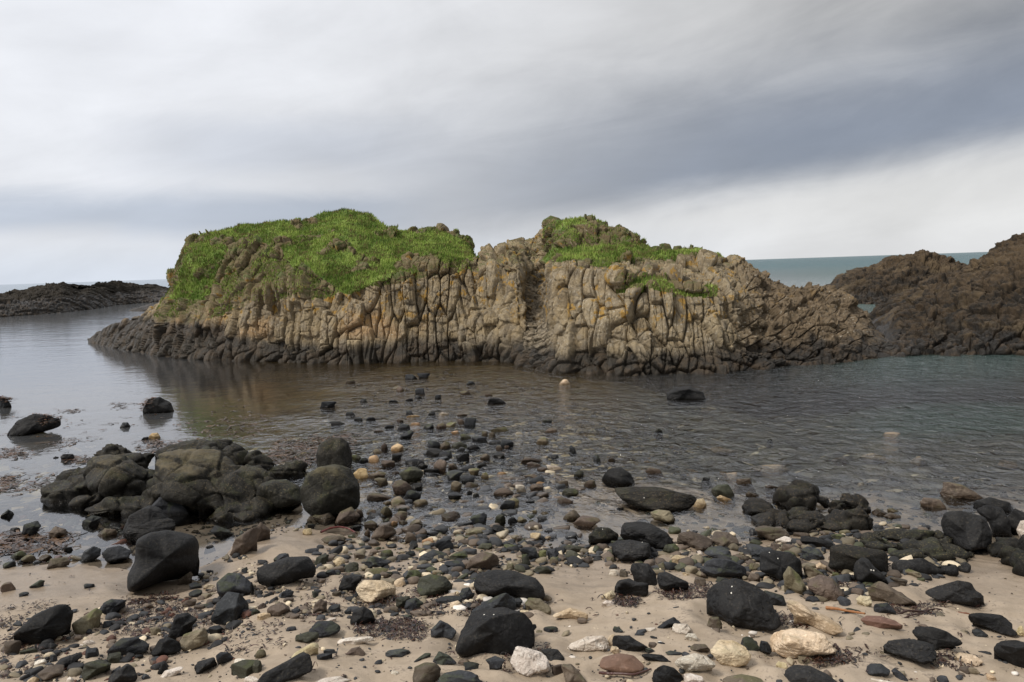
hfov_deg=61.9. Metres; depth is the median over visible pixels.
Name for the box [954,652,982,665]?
rock
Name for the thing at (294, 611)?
stone
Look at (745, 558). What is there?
stone
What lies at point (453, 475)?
stone
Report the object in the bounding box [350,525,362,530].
stone
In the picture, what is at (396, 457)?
stone
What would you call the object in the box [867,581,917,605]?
boulder
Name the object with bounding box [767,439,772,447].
stone
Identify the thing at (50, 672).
rock
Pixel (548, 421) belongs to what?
stone
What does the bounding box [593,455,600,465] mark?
stone
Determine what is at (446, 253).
grass
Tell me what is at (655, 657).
rock
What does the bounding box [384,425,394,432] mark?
stone
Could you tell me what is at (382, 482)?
stone
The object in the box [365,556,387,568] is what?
rock
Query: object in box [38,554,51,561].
stone
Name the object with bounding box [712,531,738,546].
boulder
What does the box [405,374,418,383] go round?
stone
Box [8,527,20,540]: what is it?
stone
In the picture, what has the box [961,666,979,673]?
stone
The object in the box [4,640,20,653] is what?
stone
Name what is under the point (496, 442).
stone
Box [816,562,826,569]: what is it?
stone
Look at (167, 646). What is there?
boulder
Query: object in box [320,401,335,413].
stone
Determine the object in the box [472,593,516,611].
boulder
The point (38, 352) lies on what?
sea water
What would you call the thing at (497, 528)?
stone
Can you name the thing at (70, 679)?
stone
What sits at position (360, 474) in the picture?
stone
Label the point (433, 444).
stone
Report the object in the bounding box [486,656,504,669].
stone
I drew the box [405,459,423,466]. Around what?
stone
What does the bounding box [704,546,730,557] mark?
boulder
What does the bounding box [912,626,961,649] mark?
boulder
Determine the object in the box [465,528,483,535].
stone
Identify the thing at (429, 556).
stone
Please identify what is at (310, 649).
rock
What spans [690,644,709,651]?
stone
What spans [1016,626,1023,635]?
stone
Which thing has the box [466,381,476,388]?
stone
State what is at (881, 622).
rock
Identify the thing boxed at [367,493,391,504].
stone
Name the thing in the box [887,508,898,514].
stone
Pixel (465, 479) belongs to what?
stone
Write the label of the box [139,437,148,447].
stone
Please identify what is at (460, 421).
stone
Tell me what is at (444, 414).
stone
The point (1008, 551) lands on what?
bedrock outcrop
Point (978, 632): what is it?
stone
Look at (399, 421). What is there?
stone
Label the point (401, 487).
stone
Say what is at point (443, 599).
stone
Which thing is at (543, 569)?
stone
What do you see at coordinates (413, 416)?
stone
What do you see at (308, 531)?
stone
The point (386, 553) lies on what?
stone
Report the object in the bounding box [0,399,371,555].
floating seaweed
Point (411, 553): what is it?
stone
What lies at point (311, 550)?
stone
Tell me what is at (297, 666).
boulder
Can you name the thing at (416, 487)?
stone
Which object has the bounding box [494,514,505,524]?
stone
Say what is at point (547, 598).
stone
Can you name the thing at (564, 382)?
stone
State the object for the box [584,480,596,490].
stone
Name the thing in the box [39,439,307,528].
bedrock outcrop
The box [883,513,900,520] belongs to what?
stone
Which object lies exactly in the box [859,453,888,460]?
flat stone
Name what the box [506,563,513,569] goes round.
stone
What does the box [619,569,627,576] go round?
stone
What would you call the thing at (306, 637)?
stone
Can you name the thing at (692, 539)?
boulder
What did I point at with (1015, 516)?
boulder
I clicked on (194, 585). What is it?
stone
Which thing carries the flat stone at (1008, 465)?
on the beach sand
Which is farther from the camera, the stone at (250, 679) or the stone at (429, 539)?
the stone at (429, 539)
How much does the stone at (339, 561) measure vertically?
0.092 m
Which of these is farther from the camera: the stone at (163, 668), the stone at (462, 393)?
the stone at (462, 393)
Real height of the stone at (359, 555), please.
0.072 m
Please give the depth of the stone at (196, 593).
6.79 m
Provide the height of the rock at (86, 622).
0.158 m
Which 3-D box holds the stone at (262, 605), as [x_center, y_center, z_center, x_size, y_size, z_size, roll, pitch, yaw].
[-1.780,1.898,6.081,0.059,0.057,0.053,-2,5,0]
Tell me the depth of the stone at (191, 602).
6.55 m
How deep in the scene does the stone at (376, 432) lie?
13.91 m
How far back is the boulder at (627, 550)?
7.35 m
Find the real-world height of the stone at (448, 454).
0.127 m
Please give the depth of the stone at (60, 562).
7.76 m
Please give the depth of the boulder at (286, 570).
6.61 m
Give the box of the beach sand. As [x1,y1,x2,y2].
[0,365,1023,681]
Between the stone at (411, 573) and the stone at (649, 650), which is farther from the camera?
the stone at (411, 573)
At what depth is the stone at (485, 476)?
10.56 m
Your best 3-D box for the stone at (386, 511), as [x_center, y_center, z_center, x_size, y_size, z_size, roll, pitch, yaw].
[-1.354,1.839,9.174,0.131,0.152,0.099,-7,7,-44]
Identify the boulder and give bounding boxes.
[0,395,16,413]
[6,412,66,442]
[13,604,72,644]
[108,664,137,681]
[123,505,174,542]
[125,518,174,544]
[127,530,199,591]
[139,396,174,418]
[151,637,181,656]
[152,497,191,526]
[168,613,196,639]
[211,592,248,624]
[216,573,253,597]
[256,479,301,512]
[256,556,315,586]
[258,652,312,681]
[300,464,359,520]
[316,438,351,467]
[334,507,359,525]
[356,580,395,602]
[371,525,395,539]
[413,662,440,681]
[434,538,452,550]
[438,670,481,681]
[455,607,534,656]
[466,551,498,570]
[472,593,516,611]
[474,570,544,598]
[485,397,505,409]
[510,646,549,676]
[561,664,586,681]
[567,636,608,650]
[588,527,618,544]
[599,653,643,672]
[602,467,634,487]
[611,540,651,560]
[612,635,647,651]
[614,578,648,596]
[615,486,696,513]
[620,521,672,549]
[630,563,656,585]
[652,665,683,681]
[657,572,688,590]
[666,386,705,405]
[675,653,715,671]
[676,531,712,549]
[700,558,746,576]
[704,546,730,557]
[706,578,780,630]
[710,640,750,666]
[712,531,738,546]
[722,674,763,681]
[750,547,772,556]
[755,525,789,540]
[760,550,801,580]
[770,628,835,658]
[783,566,806,594]
[784,665,836,681]
[786,600,842,634]
[800,536,832,547]
[801,546,823,560]
[807,574,843,600]
[828,544,888,571]
[853,557,887,583]
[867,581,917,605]
[883,639,936,663]
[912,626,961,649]
[925,580,984,606]
[940,482,982,507]
[941,511,991,551]
[968,613,1017,635]
[973,497,1012,516]
[977,505,1011,536]
[994,640,1023,667]
[1008,509,1023,534]
[1016,520,1023,536]
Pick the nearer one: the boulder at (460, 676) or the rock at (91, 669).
the boulder at (460, 676)
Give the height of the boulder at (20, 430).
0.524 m
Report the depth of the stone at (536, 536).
8.09 m
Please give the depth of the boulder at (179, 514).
9.41 m
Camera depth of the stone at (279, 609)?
5.87 m
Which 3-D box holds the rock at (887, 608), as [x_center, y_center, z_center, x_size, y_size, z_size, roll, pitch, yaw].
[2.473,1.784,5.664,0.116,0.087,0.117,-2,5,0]
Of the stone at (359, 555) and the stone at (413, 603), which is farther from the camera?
the stone at (359, 555)
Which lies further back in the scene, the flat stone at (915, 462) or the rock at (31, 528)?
the flat stone at (915, 462)
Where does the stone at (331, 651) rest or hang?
on the beach sand
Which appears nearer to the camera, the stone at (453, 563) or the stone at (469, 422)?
the stone at (453, 563)
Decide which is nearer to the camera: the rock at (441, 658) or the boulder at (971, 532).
the rock at (441, 658)
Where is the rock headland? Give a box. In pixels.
[869,233,1023,379]
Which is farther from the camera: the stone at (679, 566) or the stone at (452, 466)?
the stone at (452, 466)
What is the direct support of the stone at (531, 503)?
on the beach sand
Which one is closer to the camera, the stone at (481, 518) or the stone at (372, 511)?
the stone at (481, 518)
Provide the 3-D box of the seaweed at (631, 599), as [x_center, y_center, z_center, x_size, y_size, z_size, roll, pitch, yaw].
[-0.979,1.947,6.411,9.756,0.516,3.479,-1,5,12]
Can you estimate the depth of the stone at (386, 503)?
9.58 m
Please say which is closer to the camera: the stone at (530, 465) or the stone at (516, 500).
the stone at (516, 500)
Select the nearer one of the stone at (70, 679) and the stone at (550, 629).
the stone at (70, 679)
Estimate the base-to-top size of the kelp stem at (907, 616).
0.039 m
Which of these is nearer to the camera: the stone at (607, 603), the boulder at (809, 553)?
the stone at (607, 603)
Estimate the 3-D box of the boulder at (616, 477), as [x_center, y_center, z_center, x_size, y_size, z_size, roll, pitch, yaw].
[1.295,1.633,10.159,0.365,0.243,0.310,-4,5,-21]
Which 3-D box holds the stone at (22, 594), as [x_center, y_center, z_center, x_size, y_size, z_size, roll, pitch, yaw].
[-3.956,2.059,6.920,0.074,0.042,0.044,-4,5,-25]
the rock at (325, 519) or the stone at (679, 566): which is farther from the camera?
the rock at (325, 519)
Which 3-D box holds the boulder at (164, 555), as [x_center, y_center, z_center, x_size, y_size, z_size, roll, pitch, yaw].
[-2.915,1.854,7.147,0.552,0.514,0.789,-4,5,-18]
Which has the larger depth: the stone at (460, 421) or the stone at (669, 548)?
the stone at (460, 421)
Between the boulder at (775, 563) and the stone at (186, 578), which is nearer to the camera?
the boulder at (775, 563)
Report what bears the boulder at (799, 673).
on the beach sand
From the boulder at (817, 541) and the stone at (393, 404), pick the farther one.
the stone at (393, 404)
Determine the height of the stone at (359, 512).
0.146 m
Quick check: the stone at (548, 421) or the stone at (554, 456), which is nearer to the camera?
the stone at (554, 456)
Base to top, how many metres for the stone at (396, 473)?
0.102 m
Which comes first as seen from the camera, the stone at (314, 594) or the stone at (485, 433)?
the stone at (314, 594)
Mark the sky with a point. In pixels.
(130, 130)
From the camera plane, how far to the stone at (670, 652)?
5.05 m
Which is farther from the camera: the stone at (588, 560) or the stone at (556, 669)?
the stone at (588, 560)
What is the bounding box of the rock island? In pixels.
[87,209,902,399]
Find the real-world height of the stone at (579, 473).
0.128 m
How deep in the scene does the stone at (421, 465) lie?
11.28 m
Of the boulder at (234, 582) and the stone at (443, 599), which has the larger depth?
the boulder at (234, 582)
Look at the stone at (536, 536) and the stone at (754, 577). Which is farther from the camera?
the stone at (536, 536)
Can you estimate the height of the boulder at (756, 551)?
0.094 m
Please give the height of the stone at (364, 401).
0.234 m
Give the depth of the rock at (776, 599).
5.97 m
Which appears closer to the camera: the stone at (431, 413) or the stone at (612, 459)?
the stone at (612, 459)
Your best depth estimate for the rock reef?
79.56 m
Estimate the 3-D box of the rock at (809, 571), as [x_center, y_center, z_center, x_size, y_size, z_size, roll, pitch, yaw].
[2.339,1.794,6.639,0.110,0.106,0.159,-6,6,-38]
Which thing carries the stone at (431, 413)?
on the beach sand
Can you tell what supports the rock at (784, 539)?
on the beach sand
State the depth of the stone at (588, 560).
7.33 m
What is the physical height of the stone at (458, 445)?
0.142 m
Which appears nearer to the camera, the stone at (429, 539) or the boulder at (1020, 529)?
the boulder at (1020, 529)
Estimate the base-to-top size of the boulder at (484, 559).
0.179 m
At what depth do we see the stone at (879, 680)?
4.56 m
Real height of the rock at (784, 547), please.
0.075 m
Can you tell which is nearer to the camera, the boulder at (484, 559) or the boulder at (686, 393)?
the boulder at (484, 559)
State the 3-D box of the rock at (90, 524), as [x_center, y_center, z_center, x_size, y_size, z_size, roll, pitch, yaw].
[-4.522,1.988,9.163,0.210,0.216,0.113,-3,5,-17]
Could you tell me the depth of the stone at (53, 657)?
5.37 m
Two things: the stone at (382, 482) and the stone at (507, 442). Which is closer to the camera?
the stone at (382, 482)
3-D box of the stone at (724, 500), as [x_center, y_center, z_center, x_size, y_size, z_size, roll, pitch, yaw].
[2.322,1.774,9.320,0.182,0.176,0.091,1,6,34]
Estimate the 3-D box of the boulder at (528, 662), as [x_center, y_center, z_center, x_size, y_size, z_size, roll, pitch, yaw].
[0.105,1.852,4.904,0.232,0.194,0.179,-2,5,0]
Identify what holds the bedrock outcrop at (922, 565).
on the beach sand
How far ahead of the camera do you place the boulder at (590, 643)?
5.22 m
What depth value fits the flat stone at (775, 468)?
10.73 m
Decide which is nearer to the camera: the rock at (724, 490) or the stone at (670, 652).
the stone at (670, 652)
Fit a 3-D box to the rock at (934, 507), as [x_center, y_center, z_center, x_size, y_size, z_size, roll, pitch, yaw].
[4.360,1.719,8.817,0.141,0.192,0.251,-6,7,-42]
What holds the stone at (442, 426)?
on the beach sand
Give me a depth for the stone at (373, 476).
10.79 m
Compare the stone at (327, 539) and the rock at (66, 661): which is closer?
the rock at (66, 661)
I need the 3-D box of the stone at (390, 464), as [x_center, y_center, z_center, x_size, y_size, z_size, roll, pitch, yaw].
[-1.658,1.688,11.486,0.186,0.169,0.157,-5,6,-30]
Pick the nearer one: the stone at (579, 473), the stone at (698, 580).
the stone at (698, 580)
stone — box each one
[0,582,15,592]
[3,561,15,568]
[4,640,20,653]
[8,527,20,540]
[10,551,26,560]
[19,592,28,596]
[19,648,37,654]
[21,554,35,562]
[27,677,38,681]
[29,580,44,587]
[34,659,46,665]
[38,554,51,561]
[47,557,70,568]
[49,526,70,544]
[50,654,56,661]
[53,456,58,465]
[60,454,76,467]
[64,547,73,553]
[66,677,73,681]
[83,640,94,644]
[84,583,94,588]
[85,647,98,658]
[96,528,118,542]
[102,620,114,627]
[107,652,120,662]
[119,422,130,435]
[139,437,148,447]
[141,674,149,679]
[149,433,160,445]
[150,626,160,634]
[157,663,167,674]
[177,572,192,584]
[182,599,196,606]
[188,589,201,596]
[189,582,201,589]
[194,657,216,673]
[203,584,213,588]
[204,545,214,553]
[208,625,224,633]
[210,525,233,540]
[216,652,233,662]
[231,659,260,678]
[241,567,247,573]
[244,676,257,681]
[250,582,253,594]
[251,609,259,614]
[252,661,261,672]
[255,649,265,658]
[257,612,270,619]
[258,603,266,608]
[267,602,289,615]
[274,553,288,560]
[280,589,293,597]
[286,626,295,630]
[292,609,300,613]
[295,632,318,642]
[303,528,311,534]
[305,548,318,553]
[307,523,314,528]
[312,591,318,597]
[313,599,326,612]
[314,554,328,564]
[317,653,331,659]
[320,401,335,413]
[321,535,344,543]
[323,649,335,653]
[325,569,335,575]
[326,617,336,621]
[328,604,340,611]
[330,421,344,431]
[332,591,340,595]
[333,557,344,565]
[344,380,356,388]
[344,412,354,422]
[344,562,358,571]
[344,608,350,613]
[346,647,365,655]
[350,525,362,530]
[351,455,360,468]
[353,417,362,427]
[353,468,368,483]
[353,553,364,558]
[356,458,368,469]
[356,509,363,521]
[360,399,369,408]
[364,520,377,530]
[364,529,369,536]
[365,509,375,516]
[365,568,387,573]
[366,417,377,427]
[367,472,385,482]
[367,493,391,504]
[369,455,379,465]
[373,449,384,459]
[374,430,384,436]
[374,477,387,487]
[380,506,391,516]
[380,550,392,556]
[381,443,387,453]
[381,460,396,470]
[382,501,390,505]
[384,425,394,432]
[385,648,409,656]
[388,400,399,407]
[389,471,400,477]
[390,606,398,610]
[391,443,403,452]
[391,453,402,461]
[391,496,404,507]
[391,670,399,674]
[392,480,411,495]
[394,511,407,520]
[394,577,405,586]
[396,387,406,396]
[396,507,406,512]
[396,596,410,607]
[397,419,403,426]
[397,424,410,432]
[398,520,407,527]
[399,467,423,483]
[400,430,413,441]
[404,597,422,609]
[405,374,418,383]
[405,398,413,405]
[405,410,413,417]
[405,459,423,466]
[405,532,416,543]
[405,551,415,556]
[405,570,421,578]
[406,415,421,420]
[406,490,420,503]
[408,543,417,549]
[409,520,422,528]
[410,422,422,429]
[412,483,422,493]
[413,499,427,507]
[414,395,421,403]
[414,653,430,661]
[415,388,425,399]
[417,373,429,382]
[418,463,427,469]
[419,550,448,560]
[422,537,433,543]
[423,424,433,433]
[423,468,438,473]
[425,448,442,457]
[426,411,435,419]
[427,440,440,448]
[433,459,446,474]
[435,395,441,401]
[435,595,461,603]
[436,423,445,433]
[438,412,448,419]
[438,451,451,458]
[440,441,450,451]
[441,511,460,523]
[444,560,464,568]
[446,422,455,431]
[447,470,463,482]
[448,463,458,470]
[448,492,461,499]
[449,551,467,559]
[450,600,461,607]
[451,431,459,437]
[451,481,461,492]
[452,442,467,449]
[455,447,464,454]
[456,453,468,463]
[457,413,468,420]
[457,419,464,427]
[458,658,469,664]
[460,391,473,398]
[460,434,470,442]
[460,475,474,483]
[460,587,472,599]
[463,662,479,669]
[464,417,476,431]
[464,482,478,489]
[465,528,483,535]
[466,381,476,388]
[467,445,480,452]
[468,468,479,476]
[470,513,486,524]
[471,436,488,446]
[477,463,486,469]
[477,543,491,549]
[480,454,489,461]
[481,431,488,439]
[481,472,488,480]
[484,394,492,401]
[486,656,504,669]
[487,432,495,440]
[489,440,500,446]
[491,427,509,435]
[492,525,504,532]
[493,452,505,461]
[494,488,513,496]
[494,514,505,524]
[496,445,502,451]
[497,472,506,476]
[499,500,514,509]
[500,439,513,450]
[504,544,516,547]
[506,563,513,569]
[508,517,517,525]
[509,497,518,506]
[514,564,525,571]
[515,485,525,492]
[515,598,521,606]
[517,517,527,523]
[521,458,542,465]
[521,554,530,564]
[523,474,536,477]
[526,500,535,506]
[527,462,540,470]
[530,484,543,491]
[530,533,540,539]
[533,566,551,573]
[536,438,548,448]
[537,467,546,473]
[537,517,548,523]
[538,550,545,557]
[540,511,548,516]
[541,419,551,426]
[543,595,551,601]
[543,626,557,632]
[545,428,557,437]
[546,465,562,472]
[550,454,558,459]
[550,557,557,563]
[551,664,562,675]
[557,379,571,388]
[557,497,572,508]
[558,480,569,488]
[562,488,578,497]
[563,510,579,521]
[565,550,579,556]
[569,445,575,456]
[573,515,600,530]
[574,470,583,478]
[582,557,592,563]
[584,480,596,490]
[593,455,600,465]
[601,590,614,599]
[601,600,614,605]
[606,557,613,561]
[607,457,614,463]
[608,634,614,646]
[609,569,618,575]
[611,646,619,653]
[613,626,622,632]
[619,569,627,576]
[635,630,644,635]
[645,467,662,479]
[645,627,655,631]
[645,648,653,652]
[648,642,656,647]
[654,428,662,439]
[657,562,665,569]
[663,544,678,552]
[665,650,681,654]
[671,555,684,562]
[675,562,687,571]
[685,633,697,640]
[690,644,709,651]
[693,498,705,513]
[694,577,705,586]
[701,477,712,488]
[708,447,732,453]
[716,495,733,509]
[716,577,726,582]
[723,472,737,482]
[733,478,755,493]
[740,556,749,560]
[741,636,759,650]
[745,491,759,499]
[748,573,759,581]
[749,464,789,472]
[749,563,758,570]
[765,485,777,498]
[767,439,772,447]
[770,543,780,549]
[776,661,787,668]
[793,532,809,536]
[797,655,812,663]
[805,596,819,601]
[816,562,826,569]
[831,534,844,538]
[832,457,848,465]
[837,596,850,605]
[839,530,849,533]
[851,588,863,595]
[856,596,871,606]
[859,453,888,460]
[871,508,886,517]
[871,678,891,681]
[883,432,899,439]
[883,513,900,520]
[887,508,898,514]
[890,577,907,585]
[891,668,907,680]
[905,569,921,577]
[909,456,926,465]
[936,675,948,681]
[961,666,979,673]
[972,629,987,637]
[978,651,991,654]
[986,673,996,680]
[998,460,1018,468]
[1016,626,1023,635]
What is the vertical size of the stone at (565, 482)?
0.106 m
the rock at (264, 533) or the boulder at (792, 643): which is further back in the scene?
the rock at (264, 533)
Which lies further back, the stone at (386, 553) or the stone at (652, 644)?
the stone at (386, 553)
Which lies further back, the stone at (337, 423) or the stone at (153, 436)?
the stone at (337, 423)
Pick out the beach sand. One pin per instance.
(994, 581)
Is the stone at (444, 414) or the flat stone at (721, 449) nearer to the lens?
the flat stone at (721, 449)
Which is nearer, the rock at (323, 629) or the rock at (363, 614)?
the rock at (323, 629)
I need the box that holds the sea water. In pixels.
[0,252,1023,525]
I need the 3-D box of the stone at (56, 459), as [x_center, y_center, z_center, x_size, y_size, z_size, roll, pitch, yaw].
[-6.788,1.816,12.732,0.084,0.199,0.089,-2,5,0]
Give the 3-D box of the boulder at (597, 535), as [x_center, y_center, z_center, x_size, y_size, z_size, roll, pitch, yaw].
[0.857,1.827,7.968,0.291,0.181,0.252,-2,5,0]
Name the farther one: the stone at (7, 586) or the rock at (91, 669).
the stone at (7, 586)
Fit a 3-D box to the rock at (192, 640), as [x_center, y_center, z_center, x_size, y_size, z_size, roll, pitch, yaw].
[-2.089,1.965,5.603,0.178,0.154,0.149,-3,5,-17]
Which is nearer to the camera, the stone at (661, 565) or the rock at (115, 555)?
the stone at (661, 565)
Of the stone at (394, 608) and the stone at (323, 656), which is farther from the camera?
the stone at (394, 608)
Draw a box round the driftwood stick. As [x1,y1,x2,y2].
[825,606,865,613]
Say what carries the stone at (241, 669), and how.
on the beach sand
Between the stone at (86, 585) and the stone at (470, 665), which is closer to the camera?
the stone at (470, 665)
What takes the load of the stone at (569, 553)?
on the beach sand
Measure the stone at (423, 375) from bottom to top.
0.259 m
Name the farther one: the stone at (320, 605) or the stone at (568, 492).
the stone at (568, 492)
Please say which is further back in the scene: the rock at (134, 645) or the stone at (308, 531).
the stone at (308, 531)
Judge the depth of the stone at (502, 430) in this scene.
13.62 m
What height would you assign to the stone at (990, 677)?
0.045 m
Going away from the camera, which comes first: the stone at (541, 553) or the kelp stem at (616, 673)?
the kelp stem at (616, 673)
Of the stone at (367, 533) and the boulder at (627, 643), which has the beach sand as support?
the boulder at (627, 643)
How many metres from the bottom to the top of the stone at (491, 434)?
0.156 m
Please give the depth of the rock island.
24.30 m
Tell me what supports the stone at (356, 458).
on the beach sand
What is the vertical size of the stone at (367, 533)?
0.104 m
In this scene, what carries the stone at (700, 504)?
on the beach sand
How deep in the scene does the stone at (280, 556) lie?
7.37 m
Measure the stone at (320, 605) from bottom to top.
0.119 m
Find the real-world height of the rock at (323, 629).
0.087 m
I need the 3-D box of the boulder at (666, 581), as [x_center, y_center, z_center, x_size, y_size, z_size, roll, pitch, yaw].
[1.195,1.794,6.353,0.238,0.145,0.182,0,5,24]
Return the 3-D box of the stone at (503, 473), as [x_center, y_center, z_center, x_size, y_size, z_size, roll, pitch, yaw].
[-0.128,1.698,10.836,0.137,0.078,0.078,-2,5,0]
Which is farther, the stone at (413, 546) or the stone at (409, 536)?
the stone at (409, 536)
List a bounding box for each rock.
[0,509,17,525]
[20,521,40,544]
[37,664,63,680]
[56,653,82,667]
[72,608,101,634]
[80,515,100,535]
[80,546,100,562]
[81,659,110,680]
[100,599,125,614]
[102,546,131,563]
[107,637,148,654]
[129,302,158,310]
[160,667,182,677]
[180,627,207,650]
[230,527,260,555]
[256,522,269,541]
[291,643,318,657]
[309,621,340,637]
[312,513,335,525]
[316,676,351,681]
[337,636,374,644]
[338,575,361,591]
[350,606,374,624]
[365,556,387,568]
[417,574,451,596]
[431,620,455,638]
[433,651,455,664]
[520,547,538,559]
[525,598,550,614]
[541,648,563,660]
[547,548,558,558]
[553,608,587,618]
[563,545,584,552]
[642,653,670,661]
[650,509,674,523]
[657,617,680,628]
[672,623,690,633]
[683,673,702,681]
[707,617,721,628]
[711,484,735,506]
[759,641,771,653]
[764,590,785,605]
[775,536,790,543]
[781,544,794,550]
[803,564,824,577]
[861,615,902,629]
[866,663,889,676]
[874,603,895,614]
[920,497,946,516]
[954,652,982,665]
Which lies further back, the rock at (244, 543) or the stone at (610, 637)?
the rock at (244, 543)
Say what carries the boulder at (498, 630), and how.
on the beach sand
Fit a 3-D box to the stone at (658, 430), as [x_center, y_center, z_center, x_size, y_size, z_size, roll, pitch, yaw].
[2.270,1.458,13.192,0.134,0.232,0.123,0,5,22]
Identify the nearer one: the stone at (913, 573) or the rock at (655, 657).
the rock at (655, 657)
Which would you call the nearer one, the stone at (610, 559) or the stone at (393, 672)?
the stone at (393, 672)
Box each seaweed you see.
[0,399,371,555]
[0,540,1000,679]
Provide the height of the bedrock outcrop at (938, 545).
0.230 m
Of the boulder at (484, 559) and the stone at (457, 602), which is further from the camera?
the boulder at (484, 559)
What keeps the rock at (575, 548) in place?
on the beach sand
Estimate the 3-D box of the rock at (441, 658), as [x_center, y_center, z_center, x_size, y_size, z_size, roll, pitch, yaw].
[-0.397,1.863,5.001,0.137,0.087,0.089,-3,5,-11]
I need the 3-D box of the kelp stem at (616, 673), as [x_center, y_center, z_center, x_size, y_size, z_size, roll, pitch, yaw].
[0.640,1.878,4.818,0.301,0.047,0.095,-2,5,4]
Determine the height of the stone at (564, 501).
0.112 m
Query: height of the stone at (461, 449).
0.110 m
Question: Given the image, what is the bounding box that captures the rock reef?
[0,280,168,316]
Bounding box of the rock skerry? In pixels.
[826,249,966,303]
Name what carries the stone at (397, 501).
on the beach sand
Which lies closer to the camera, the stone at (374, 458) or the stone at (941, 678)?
the stone at (941, 678)
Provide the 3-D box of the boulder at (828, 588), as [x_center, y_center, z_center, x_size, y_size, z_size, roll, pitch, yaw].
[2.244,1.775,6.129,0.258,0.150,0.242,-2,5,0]
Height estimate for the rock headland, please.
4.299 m
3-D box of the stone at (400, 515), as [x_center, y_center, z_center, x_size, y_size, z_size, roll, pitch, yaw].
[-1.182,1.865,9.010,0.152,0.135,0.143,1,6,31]
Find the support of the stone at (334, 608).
on the beach sand
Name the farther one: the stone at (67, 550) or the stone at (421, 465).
the stone at (421, 465)
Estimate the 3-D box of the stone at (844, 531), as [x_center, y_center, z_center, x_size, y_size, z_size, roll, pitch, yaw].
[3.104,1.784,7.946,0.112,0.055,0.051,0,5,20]
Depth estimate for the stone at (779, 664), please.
4.85 m
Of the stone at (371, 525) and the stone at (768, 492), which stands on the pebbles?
the stone at (371, 525)
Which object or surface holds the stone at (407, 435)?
on the beach sand
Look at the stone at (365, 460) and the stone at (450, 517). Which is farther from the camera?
the stone at (365, 460)
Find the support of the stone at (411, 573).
on the beach sand
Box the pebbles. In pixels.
[0,371,1023,681]
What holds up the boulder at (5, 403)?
on the beach sand
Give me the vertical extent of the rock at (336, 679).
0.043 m
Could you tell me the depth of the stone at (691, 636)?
5.25 m
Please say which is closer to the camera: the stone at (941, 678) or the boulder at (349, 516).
the stone at (941, 678)
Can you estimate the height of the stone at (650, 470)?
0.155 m
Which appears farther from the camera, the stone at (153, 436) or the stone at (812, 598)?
the stone at (153, 436)
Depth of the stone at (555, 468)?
10.92 m
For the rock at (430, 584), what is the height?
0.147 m
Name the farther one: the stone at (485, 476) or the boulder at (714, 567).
the stone at (485, 476)
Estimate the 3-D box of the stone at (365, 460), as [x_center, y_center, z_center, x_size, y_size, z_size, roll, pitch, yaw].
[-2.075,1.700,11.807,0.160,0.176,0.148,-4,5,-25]
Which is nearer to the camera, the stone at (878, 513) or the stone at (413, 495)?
the stone at (878, 513)
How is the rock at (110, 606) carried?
on the beach sand
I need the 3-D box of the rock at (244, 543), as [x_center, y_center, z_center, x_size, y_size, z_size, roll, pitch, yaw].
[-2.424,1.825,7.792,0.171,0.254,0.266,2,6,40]
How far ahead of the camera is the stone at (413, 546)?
7.94 m
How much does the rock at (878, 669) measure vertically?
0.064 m
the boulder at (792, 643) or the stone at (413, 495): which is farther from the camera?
the stone at (413, 495)
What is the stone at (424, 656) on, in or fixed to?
on the beach sand
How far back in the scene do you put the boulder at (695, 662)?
4.77 m
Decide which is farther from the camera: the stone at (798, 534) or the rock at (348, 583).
the stone at (798, 534)
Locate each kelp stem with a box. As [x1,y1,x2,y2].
[320,526,356,533]
[599,668,651,675]
[897,608,942,613]
[903,611,927,617]
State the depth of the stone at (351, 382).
20.13 m
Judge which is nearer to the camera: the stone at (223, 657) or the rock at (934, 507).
the stone at (223, 657)
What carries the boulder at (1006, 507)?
on the beach sand
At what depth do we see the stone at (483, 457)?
11.63 m
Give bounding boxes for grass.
[153,208,723,318]
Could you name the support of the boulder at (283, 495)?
on the beach sand
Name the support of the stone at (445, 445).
on the beach sand
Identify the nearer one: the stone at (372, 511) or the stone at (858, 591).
the stone at (858, 591)
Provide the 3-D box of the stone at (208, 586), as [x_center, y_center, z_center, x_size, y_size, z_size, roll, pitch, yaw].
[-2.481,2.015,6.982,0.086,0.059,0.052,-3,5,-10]
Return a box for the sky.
[0,0,1023,284]
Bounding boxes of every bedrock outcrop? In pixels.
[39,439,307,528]
[742,480,872,532]
[859,528,973,560]
[892,558,970,575]
[987,534,1023,576]
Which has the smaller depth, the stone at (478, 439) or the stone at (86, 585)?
the stone at (86, 585)
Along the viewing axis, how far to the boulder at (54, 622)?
5.74 m
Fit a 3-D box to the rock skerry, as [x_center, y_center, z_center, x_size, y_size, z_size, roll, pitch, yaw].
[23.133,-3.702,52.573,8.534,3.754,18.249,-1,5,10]
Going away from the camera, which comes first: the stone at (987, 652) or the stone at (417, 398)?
the stone at (987, 652)
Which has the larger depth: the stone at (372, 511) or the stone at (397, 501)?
the stone at (397, 501)
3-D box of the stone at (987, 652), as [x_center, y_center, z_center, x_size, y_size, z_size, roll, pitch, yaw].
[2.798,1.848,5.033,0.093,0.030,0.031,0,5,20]
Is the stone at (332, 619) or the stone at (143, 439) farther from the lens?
the stone at (143, 439)
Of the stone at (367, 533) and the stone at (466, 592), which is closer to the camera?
the stone at (466, 592)
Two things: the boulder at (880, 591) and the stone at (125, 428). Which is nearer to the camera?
the boulder at (880, 591)
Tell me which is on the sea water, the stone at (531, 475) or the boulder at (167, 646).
the stone at (531, 475)
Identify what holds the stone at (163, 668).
on the beach sand
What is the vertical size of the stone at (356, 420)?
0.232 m
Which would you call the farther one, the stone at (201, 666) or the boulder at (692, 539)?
the boulder at (692, 539)
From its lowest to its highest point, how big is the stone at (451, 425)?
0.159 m

